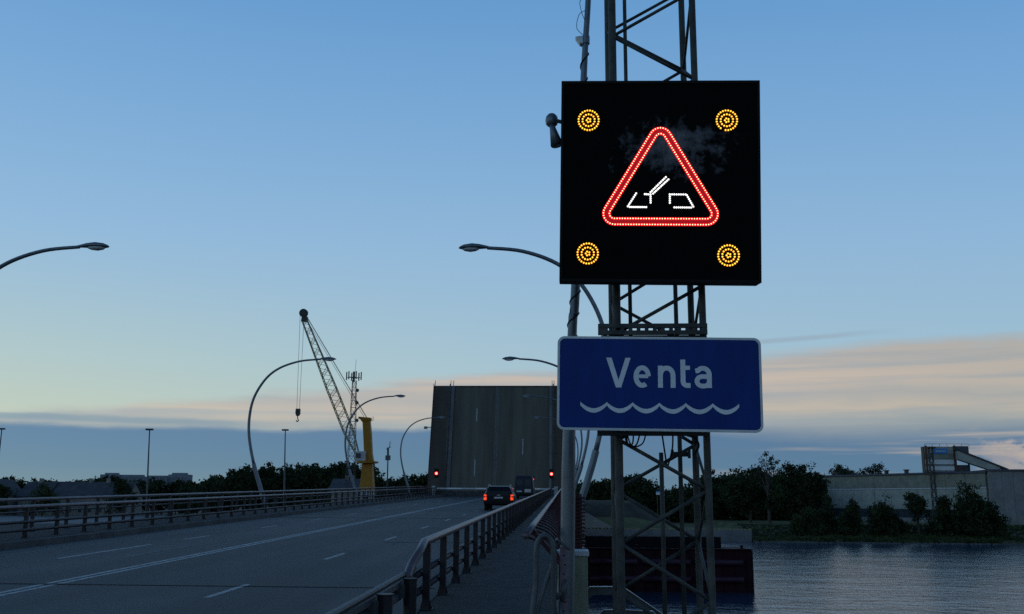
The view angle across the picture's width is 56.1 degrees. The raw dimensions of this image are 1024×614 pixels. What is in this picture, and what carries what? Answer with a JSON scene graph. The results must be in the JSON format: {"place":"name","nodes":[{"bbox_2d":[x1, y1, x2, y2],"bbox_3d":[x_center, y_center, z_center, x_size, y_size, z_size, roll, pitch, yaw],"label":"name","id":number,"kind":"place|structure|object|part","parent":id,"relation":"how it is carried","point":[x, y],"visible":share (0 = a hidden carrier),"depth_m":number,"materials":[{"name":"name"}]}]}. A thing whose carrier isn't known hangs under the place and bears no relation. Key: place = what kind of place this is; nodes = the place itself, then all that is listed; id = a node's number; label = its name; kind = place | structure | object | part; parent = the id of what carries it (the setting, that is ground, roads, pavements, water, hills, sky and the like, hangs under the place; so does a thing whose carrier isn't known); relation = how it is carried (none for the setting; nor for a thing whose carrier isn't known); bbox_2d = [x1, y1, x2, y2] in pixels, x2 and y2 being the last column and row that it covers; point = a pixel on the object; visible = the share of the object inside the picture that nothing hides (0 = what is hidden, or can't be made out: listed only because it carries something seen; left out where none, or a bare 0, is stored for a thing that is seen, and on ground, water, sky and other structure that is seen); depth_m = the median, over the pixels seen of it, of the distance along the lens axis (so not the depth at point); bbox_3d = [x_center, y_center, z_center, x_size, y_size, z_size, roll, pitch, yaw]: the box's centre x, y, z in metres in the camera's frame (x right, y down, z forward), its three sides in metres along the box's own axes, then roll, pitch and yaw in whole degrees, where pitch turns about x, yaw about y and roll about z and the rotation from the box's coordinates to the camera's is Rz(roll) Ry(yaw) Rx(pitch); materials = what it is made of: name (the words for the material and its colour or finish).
{"place":"outdoors","nodes":[
{"label":"outdoors","id":0,"kind":"place"},
{"bbox_2d":[0,515,166,524],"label":"quay apron","id":1,"kind":"object","parent":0,"point":[4,518],"depth_m":254.96,"materials":[{"name":"concrete"}]},
{"bbox_2d":[0,479,21,515],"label":"gabled house","id":2,"kind":"structure","parent":1,"relation":"on","point":[12,484],"depth_m":304.91,"materials":[{"name":"paint"}]},
{"bbox_2d":[16,478,58,515],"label":"gabled house","id":3,"kind":"structure","parent":1,"relation":"on","point":[27,489],"depth_m":304.51,"materials":[{"name":"paint"}]},
{"bbox_2d":[45,478,144,515],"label":"long house","id":4,"kind":"structure","parent":1,"relation":"on","point":[69,489],"depth_m":304.11,"materials":[{"name":"paint"}]},
{"bbox_2d":[295,309,377,498],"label":"harbour crane","id":5,"kind":"object","parent":1,"relation":"on","point":[365,457],"visible":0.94,"depth_m":250.89,"materials":[{"name":"yellow metal"}]},
{"bbox_2d":[329,475,360,501],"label":"gabled house","id":6,"kind":"structure","parent":1,"relation":"on","point":[337,483],"depth_m":294.65,"materials":[{"name":"paint"}]},
{"bbox_2d":[344,366,361,500],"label":"antenna mast","id":7,"kind":"object","parent":1,"relation":"on","point":[356,390],"visible":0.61,"depth_m":272.05,"materials":[{"name":"metal"}]},
{"bbox_2d":[0,495,446,541],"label":"walkway","id":8,"kind":"structure","parent":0,"point":[9,537],"depth_m":35.50,"materials":[{"name":"concrete"}]},
{"bbox_2d":[0,242,108,268],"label":"street lamp","id":9,"kind":"object","parent":8,"relation":"on","point":[97,246],"visible":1,"depth_m":27.71,"materials":[{"name":"metal"}]},
{"bbox_2d":[0,486,426,527],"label":"bridge railing","id":10,"kind":"object","parent":8,"relation":"on","point":[67,509],"visible":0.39,"depth_m":39.17,"materials":[{"name":"metal"}]},
{"bbox_2d":[0,487,440,537],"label":"guardrail","id":11,"kind":"object","parent":8,"relation":"on","point":[57,519],"visible":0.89,"depth_m":36.44,"materials":[{"name":"metal"}]},
{"bbox_2d":[247,357,335,509],"bbox_3d":[-12.360,6.992,53.445,4.860,8.502,0.380,0,-11,3],"label":"street lamp","id":12,"kind":"object","parent":8,"relation":"on","point":[257,477],"visible":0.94,"depth_m":53.66,"materials":[{"name":"metal"}]},
{"bbox_2d":[344,394,404,499],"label":"street lamp","id":13,"kind":"object","parent":8,"relation":"on","point":[350,472],"visible":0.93,"depth_m":77.01,"materials":[{"name":"metal"}]},
{"bbox_2d":[400,416,445,494],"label":"street lamp","id":14,"kind":"object","parent":8,"relation":"on","point":[404,474],"visible":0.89,"depth_m":102.87,"materials":[{"name":"metal"}]},
{"bbox_2d":[434,468,438,494],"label":"traffic signal","id":15,"kind":"object","parent":8,"relation":"on","point":[436,473],"visible":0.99,"depth_m":109.80,"materials":[{"name":"metal"}]},
{"bbox_2d":[432,486,486,494],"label":"boom barrier","id":16,"kind":"object","parent":8,"relation":"on","point":[456,488],"visible":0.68,"depth_m":110.30,"materials":[{"name":"metal"}]},
{"bbox_2d":[0,496,528,613],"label":"road","id":17,"kind":"structure","parent":0,"point":[372,557],"depth_m":20.30,"materials":[{"name":"grey asphalt"}]},
{"bbox_2d":[0,495,445,549],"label":"kerb","id":18,"kind":"structure","parent":17,"relation":"on","point":[42,541],"depth_m":33.12,"materials":[{"name":"concrete"}]},
{"bbox_2d":[0,502,450,588],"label":"road joint","id":19,"kind":"object","parent":17,"relation":"on","point":[236,586],"visible":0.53,"depth_m":16.12,"materials":[{"name":"grey metal"}]},
{"bbox_2d":[0,498,482,597],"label":"lane markings","id":20,"kind":"object","parent":17,"relation":"on","point":[219,593],"visible":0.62,"depth_m":22.22,"materials":[{"name":"paint"}]},
{"bbox_2d":[416,538,496,613],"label":"kerb","id":21,"kind":"structure","parent":17,"relation":"on","point":[433,594],"depth_m":14.47,"materials":[{"name":"concrete"}]},
{"bbox_2d":[438,491,553,495],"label":"machinery wall","id":22,"kind":"structure","parent":17,"relation":"on","point":[464,493],"depth_m":114.96,"materials":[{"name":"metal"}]},
{"bbox_2d":[424,380,562,494],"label":"bascule leaf","id":23,"kind":"object","parent":22,"relation":"on","point":[482,436],"visible":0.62,"depth_m":119.07,"materials":[{"name":"metal"}]},
{"bbox_2d":[483,484,518,509],"bbox_3d":[-0.697,12.018,60.605,2.180,1.583,4.700,0,-11,3],"label":"car","id":24,"kind":"object","parent":17,"relation":"on","point":[499,495],"visible":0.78,"depth_m":58.46,"materials":[{"name":"paint"}]},
{"bbox_2d":[514,476,534,497],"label":"parked van","id":25,"kind":"object","parent":17,"relation":"on","point":[524,486],"visible":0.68,"depth_m":96.42,"materials":[{"name":"paint"}]},
{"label":"rear door","id":26,"kind":"part","parent":25,"relation":"part of","materials":[{"name":"paint"}]},
{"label":"rear door","id":27,"kind":"part","parent":25,"relation":"part of","materials":[{"name":"paint"}]},
{"bbox_2d":[418,495,559,613],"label":"walkway","id":28,"kind":"structure","parent":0,"point":[499,580],"depth_m":15.43,"materials":[{"name":"concrete"}]},
{"bbox_2d":[325,567,417,613],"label":"crash barrier","id":29,"kind":"object","parent":28,"relation":"on","point":[384,597],"visible":0.96,"depth_m":9.41,"materials":[{"name":"metal"}]},
{"bbox_2d":[404,488,550,610],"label":"guardrail","id":30,"kind":"object","parent":28,"relation":"on","point":[522,510],"visible":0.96,"depth_m":17.03,"materials":[{"name":"metal"}]},
{"bbox_2d":[459,243,603,507],"bbox_3d":[0.578,2.241,26.286,4.228,8.264,0.380,0,-11,3],"label":"street lamp","id":31,"kind":"object","parent":28,"relation":"on","point":[471,247],"visible":0.61,"depth_m":26.62,"materials":[{"name":"metal"}]},
{"bbox_2d":[513,487,557,495],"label":"boom barrier","id":32,"kind":"object","parent":28,"relation":"on","point":[555,489],"visible":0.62,"depth_m":109.75,"materials":[{"name":"metal"}]},
{"bbox_2d":[522,489,560,613],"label":"bridge railing","id":33,"kind":"object","parent":28,"relation":"on","point":[554,504],"visible":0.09,"depth_m":13.29,"materials":[{"name":"metal"}]},
{"bbox_2d":[529,533,555,613],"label":"end hoop","id":34,"kind":"object","parent":28,"relation":"on","point":[551,571],"visible":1,"depth_m":8.97,"materials":[{"name":"metal"}]},
{"bbox_2d":[502,356,589,489],"bbox_3d":[1.848,6.919,52.653,4.860,8.502,0.380,0,-11,3],"label":"street lamp","id":35,"kind":"object","parent":28,"relation":"on","point":[580,468],"visible":0.49,"depth_m":52.38,"materials":[{"name":"metal"}]},
{"bbox_2d":[549,469,553,495],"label":"traffic signal","id":36,"kind":"object","parent":28,"relation":"on","point":[551,473],"visible":1,"depth_m":109.06,"materials":[{"name":"metal"}]},
{"bbox_2d":[522,395,582,476],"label":"street lamp","id":37,"kind":"object","parent":28,"relation":"on","point":[576,470],"visible":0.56,"depth_m":75.97,"materials":[{"name":"metal"}]},
{"bbox_2d":[533,416,578,469],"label":"street lamp","id":38,"kind":"object","parent":28,"relation":"on","point":[536,417],"visible":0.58,"depth_m":101.84,"materials":[{"name":"metal"}]},
{"bbox_2d":[554,538,570,613],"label":"perforated post","id":39,"kind":"object","parent":28,"relation":"on","point":[563,604],"visible":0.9,"depth_m":9.12,"materials":[{"name":"grey metal"}]},
{"bbox_2d":[557,549,588,613],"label":"equipment cabinet","id":40,"kind":"object","parent":28,"relation":"on","point":[581,585],"visible":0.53,"depth_m":10.72,"materials":[{"name":"grey metal"}]},
{"bbox_3d":[0.680,3.221,10.699,0.295,0.750,0.007,0,-11,3],"label":"door","id":41,"kind":"part","parent":40,"relation":"part of","materials":[{"name":"beige paint"}]},
{"bbox_2d":[575,494,585,548],"bbox_3d":[0.759,3.076,11.494,0.245,1.650,0.220,0,-11,3],"label":"ribbed post","id":42,"kind":"object","parent":40,"relation":"on","point":[579,534],"visible":0.32,"depth_m":11.50,"materials":[{"name":"grey metal"}]},
{"bbox_2d":[560,0,590,613],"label":"grey pole","id":43,"kind":"object","parent":28,"relation":"on","point":[567,533],"visible":0.59,"depth_m":10.67,"materials":[{"name":"metal"}]},
{"bbox_2d":[575,35,589,46],"bbox_3d":[0.863,-3.255,11.748,0.176,0.118,0.100,0,-11,3],"label":"pole camera","id":44,"kind":"object","parent":43,"relation":"attached to","point":[580,40],"visible":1,"depth_m":11.71,"materials":[{"name":"metal"}]},
{"bbox_2d":[0,0,1023,489],"label":"sky","id":45,"kind":"structure","parent":0,"point":[242,167],"materials":[{"name":"blue"}]},
{"bbox_2d":[141,500,1023,543],"bbox_3d":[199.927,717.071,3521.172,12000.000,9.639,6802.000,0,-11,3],"label":"river bank","id":46,"kind":"structure","parent":0,"point":[635,516],"depth_m":218.88,"materials":[{"name":"green plant"}]},
{"bbox_2d":[0,484,17,515],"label":"tree","id":47,"kind":"object","parent":46,"relation":"on","point":[4,490],"visible":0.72,"depth_m":291.01,"materials":[{"name":"green plant"}]},
{"bbox_2d":[20,482,63,515],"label":"tree","id":48,"kind":"object","parent":46,"relation":"on","point":[45,490],"visible":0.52,"depth_m":289.89,"materials":[{"name":"green plant"}]},
{"bbox_2d":[1,474,221,514],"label":"house wood","id":49,"kind":"object","parent":46,"relation":"on","point":[158,486],"visible":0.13,"depth_m":343.28,"materials":[{"name":"green plant"}]},
{"bbox_2d":[102,477,139,514],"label":"tree","id":50,"kind":"object","parent":46,"relation":"on","point":[124,488],"visible":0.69,"depth_m":297.96,"materials":[{"name":"green plant"}]},
{"bbox_2d":[100,473,192,488],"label":"apartment block","id":51,"kind":"structure","parent":46,"relation":"on","point":[172,477],"depth_m":908.66,"materials":[{"name":"grey concrete"}]},
{"bbox_2d":[174,484,201,513],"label":"tree","id":52,"kind":"object","parent":46,"relation":"on","point":[185,490],"visible":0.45,"depth_m":327.60,"materials":[{"name":"green plant"}]},
{"bbox_2d":[191,475,225,511],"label":"tree","id":53,"kind":"object","parent":46,"relation":"on","point":[207,486],"visible":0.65,"depth_m":324.12,"materials":[{"name":"green plant"}]},
{"bbox_2d":[178,461,427,513],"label":"wood","id":54,"kind":"object","parent":46,"relation":"on","point":[300,477],"visible":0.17,"depth_m":375.66,"materials":[{"name":"green plant"}]},
{"bbox_2d":[0,524,751,541],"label":"quay wall","id":55,"kind":"structure","parent":46,"relation":"on","point":[735,535],"depth_m":199.76,"materials":[{"name":"concrete"}]},
{"bbox_2d":[582,527,750,529],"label":"quay edge stones","id":56,"kind":"object","parent":55,"relation":"on","point":[670,528],"visible":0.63,"depth_m":200.02,"materials":[{"name":"grey stone"}]},
{"bbox_2d":[582,510,611,527],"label":"abutment slope","id":57,"kind":"structure","parent":46,"relation":"on","point":[590,521],"depth_m":206.27,"materials":[{"name":"concrete"}]},
{"bbox_2d":[656,491,659,513],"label":"road sign","id":58,"kind":"object","parent":46,"relation":"on","point":[657,493],"visible":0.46,"depth_m":233.91,"materials":[{"name":"metal"}]},
{"bbox_2d":[575,466,836,522],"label":"meadow wood","id":59,"kind":"object","parent":46,"relation":"on","point":[642,490],"visible":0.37,"depth_m":274.70,"materials":[{"name":"green plant"}]},
{"bbox_2d":[718,464,774,522],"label":"round tree","id":60,"kind":"object","parent":46,"relation":"on","point":[737,496],"visible":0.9,"depth_m":242.93,"materials":[{"name":"green plant"}]},
{"bbox_2d":[752,451,779,523],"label":"sparse tree","id":61,"kind":"object","parent":46,"relation":"on","point":[757,472],"visible":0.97,"depth_m":233.38,"materials":[{"name":"green plant"}]},
{"bbox_2d":[762,460,830,516],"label":"round tree","id":62,"kind":"object","parent":46,"relation":"on","point":[784,496],"visible":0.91,"depth_m":226.39,"materials":[{"name":"green plant"}]},
{"bbox_2d":[787,505,827,535],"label":"river bush","id":63,"kind":"object","parent":46,"relation":"on","point":[807,522],"visible":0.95,"depth_m":203.00,"materials":[{"name":"green plant"}]},
{"bbox_2d":[799,482,828,514],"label":"round tree","id":64,"kind":"object","parent":46,"relation":"on","point":[814,499],"visible":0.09,"depth_m":229.42,"materials":[{"name":"green plant"}]},
{"bbox_2d":[811,499,839,535],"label":"river bush","id":65,"kind":"object","parent":46,"relation":"on","point":[828,515],"visible":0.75,"depth_m":204.57,"materials":[{"name":"green plant"}]},
{"bbox_2d":[827,463,857,474],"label":"roof tree","id":66,"kind":"object","parent":46,"relation":"on","point":[841,470],"visible":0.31,"depth_m":405.59,"materials":[{"name":"green plant"}]},
{"bbox_2d":[834,498,866,536],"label":"river bush","id":67,"kind":"object","parent":46,"relation":"on","point":[850,520],"visible":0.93,"depth_m":202.41,"materials":[{"name":"green plant"}]},
{"bbox_2d":[858,461,886,473],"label":"roof tree","id":68,"kind":"object","parent":46,"relation":"on","point":[872,470],"visible":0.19,"depth_m":406.20,"materials":[{"name":"green plant"}]},
{"bbox_2d":[737,523,1023,543],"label":"bank grass","id":69,"kind":"structure","parent":46,"relation":"on","point":[868,537],"depth_m":198.58,"materials":[{"name":"green plant"}]},
{"bbox_2d":[864,493,899,535],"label":"river bush","id":70,"kind":"object","parent":46,"relation":"on","point":[882,517],"visible":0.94,"depth_m":201.76,"materials":[{"name":"green plant"}]},
{"bbox_2d":[755,541,1023,544],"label":"bank stones","id":71,"kind":"object","parent":46,"relation":"on","point":[883,543],"visible":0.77,"depth_m":193.76,"materials":[{"name":"stone"}]},
{"bbox_2d":[815,468,988,522],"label":"warehouse","id":72,"kind":"structure","parent":46,"relation":"on","point":[863,490],"depth_m":264.09,"materials":[{"name":"grey concrete"}]},
{"bbox_2d":[831,508,843,515],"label":"window","id":73,"kind":"structure","parent":72,"relation":"in","point":[837,510],"depth_m":282.87,"materials":[{"name":"black glass"}]},
{"bbox_2d":[860,509,869,516],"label":"window","id":74,"kind":"structure","parent":72,"relation":"in","point":[862,511],"depth_m":273.83,"materials":[{"name":"black glass"}]},
{"bbox_2d":[893,509,910,517],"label":"window","id":75,"kind":"structure","parent":72,"relation":"in","point":[902,513],"depth_m":261.67,"materials":[{"name":"black glass"}]},
{"bbox_2d":[910,509,928,517],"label":"window","id":76,"kind":"structure","parent":72,"relation":"in","point":[923,515],"depth_m":255.83,"materials":[{"name":"black glass"}]},
{"bbox_2d":[921,444,1007,472],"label":"conveyor tower","id":77,"kind":"structure","parent":72,"relation":"on","point":[946,459],"depth_m":252.50,"materials":[{"name":"metal"}]},
{"bbox_2d":[894,517,914,533],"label":"river bush","id":78,"kind":"object","parent":46,"relation":"on","point":[903,526],"visible":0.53,"depth_m":204.79,"materials":[{"name":"green plant"}]},
{"bbox_2d":[902,491,929,534],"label":"river tree","id":79,"kind":"object","parent":46,"relation":"on","point":[918,505],"visible":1,"depth_m":203.13,"materials":[{"name":"green plant"}]},
{"bbox_2d":[925,446,937,520],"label":"lattice pole","id":80,"kind":"object","parent":46,"relation":"on","point":[933,481],"visible":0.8,"depth_m":245.57,"materials":[{"name":"metal"}]},
{"bbox_2d":[921,494,960,536],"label":"river bush","id":81,"kind":"object","parent":46,"relation":"on","point":[940,524],"visible":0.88,"depth_m":201.69,"materials":[{"name":"green plant"}]},
{"bbox_2d":[949,480,995,538],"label":"river tree","id":82,"kind":"object","parent":46,"relation":"on","point":[976,506],"visible":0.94,"depth_m":200.95,"materials":[{"name":"green plant"}]},
{"bbox_2d":[984,499,1011,537],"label":"river bush","id":83,"kind":"object","parent":46,"relation":"on","point":[995,518],"visible":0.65,"depth_m":200.50,"materials":[{"name":"green plant"}]},
{"bbox_2d":[976,469,1023,524],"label":"grey shed","id":84,"kind":"structure","parent":46,"relation":"on","point":[1005,490],"depth_m":236.54,"materials":[{"name":"paint"}]},
{"bbox_2d":[582,542,1023,613],"bbox_3d":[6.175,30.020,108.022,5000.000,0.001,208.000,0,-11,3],"label":"river water","id":85,"kind":"structure","parent":0,"point":[828,578],"depth_m":98.85,"materials":[{"name":"blue liquid"}]},
{"bbox_2d":[0,428,5,446],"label":"light mast","id":86,"kind":"object","parent":85,"relation":"in","point":[1,429],"visible":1,"depth_m":174.20,"materials":[{"name":"metal"}]},
{"bbox_2d":[145,428,153,517],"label":"light mast","id":87,"kind":"object","parent":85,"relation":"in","point":[147,466],"visible":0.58,"depth_m":151.33,"materials":[{"name":"metal"}]},
{"bbox_2d":[282,429,288,501],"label":"light mast","id":88,"kind":"object","parent":85,"relation":"in","point":[285,430],"visible":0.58,"depth_m":170.64,"materials":[{"name":"metal"}]},
{"bbox_2d":[385,441,390,496],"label":"camera mast","id":89,"kind":"object","parent":85,"relation":"in","point":[387,457],"visible":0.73,"depth_m":159.39,"materials":[{"name":"metal"}]},
{"bbox_2d":[582,535,754,592],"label":"mooring pontoon","id":90,"kind":"object","parent":85,"relation":"on","point":[734,571],"visible":0.65,"depth_m":87.30,"materials":[{"name":"metal"}]},
{"bbox_3d":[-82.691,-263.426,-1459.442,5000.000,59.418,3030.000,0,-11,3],"label":"near river bank","id":91,"kind":"structure","parent":0,"visible":0},
{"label":"mast platform","id":92,"kind":"structure","parent":91,"relation":"on","visible":0},
{"bbox_2d":[588,586,662,613],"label":"guard frame","id":93,"kind":"object","parent":92,"relation":"on","point":[600,590],"visible":0.48,"depth_m":11.02,"materials":[{"name":"metal"}]},
{"bbox_2d":[599,609,655,613],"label":"guard frame","id":94,"kind":"object","parent":92,"relation":"on","point":[610,611],"visible":0.61,"depth_m":10.63,"materials":[{"name":"metal"}]},
{"bbox_2d":[597,0,715,613],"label":"lattice mast","id":95,"kind":"object","parent":92,"relation":"on","point":[615,327],"visible":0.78,"depth_m":10.09,"materials":[{"name":"metal"}]},
{"bbox_2d":[559,80,761,285],"bbox_3d":[1.500,-1.253,9.867,2.000,2.060,0.435,1,-5,3],"label":"message sign","id":96,"kind":"object","parent":95,"relation":"attached to","point":[660,182],"visible":1,"depth_m":9.66,"materials":[{"name":"black plastic"}]},
{"bbox_2d":[545,113,560,147],"bbox_3d":[0.470,-1.858,10.075,0.243,0.393,0.198,0,-11,3],"label":"horn sensor","id":97,"kind":"object","parent":96,"relation":"attached to","point":[552,120],"visible":0.94,"depth_m":10.05,"materials":[{"name":"metal"}]},
{"bbox_2d":[557,336,763,432],"bbox_3d":[1.439,0.775,9.486,1.980,0.920,0.306,0,-11,3],"label":"river sign","id":98,"kind":"object","parent":95,"relation":"attached to","point":[683,384],"visible":1,"depth_m":9.34,"materials":[{"name":"metal"}]}
]}

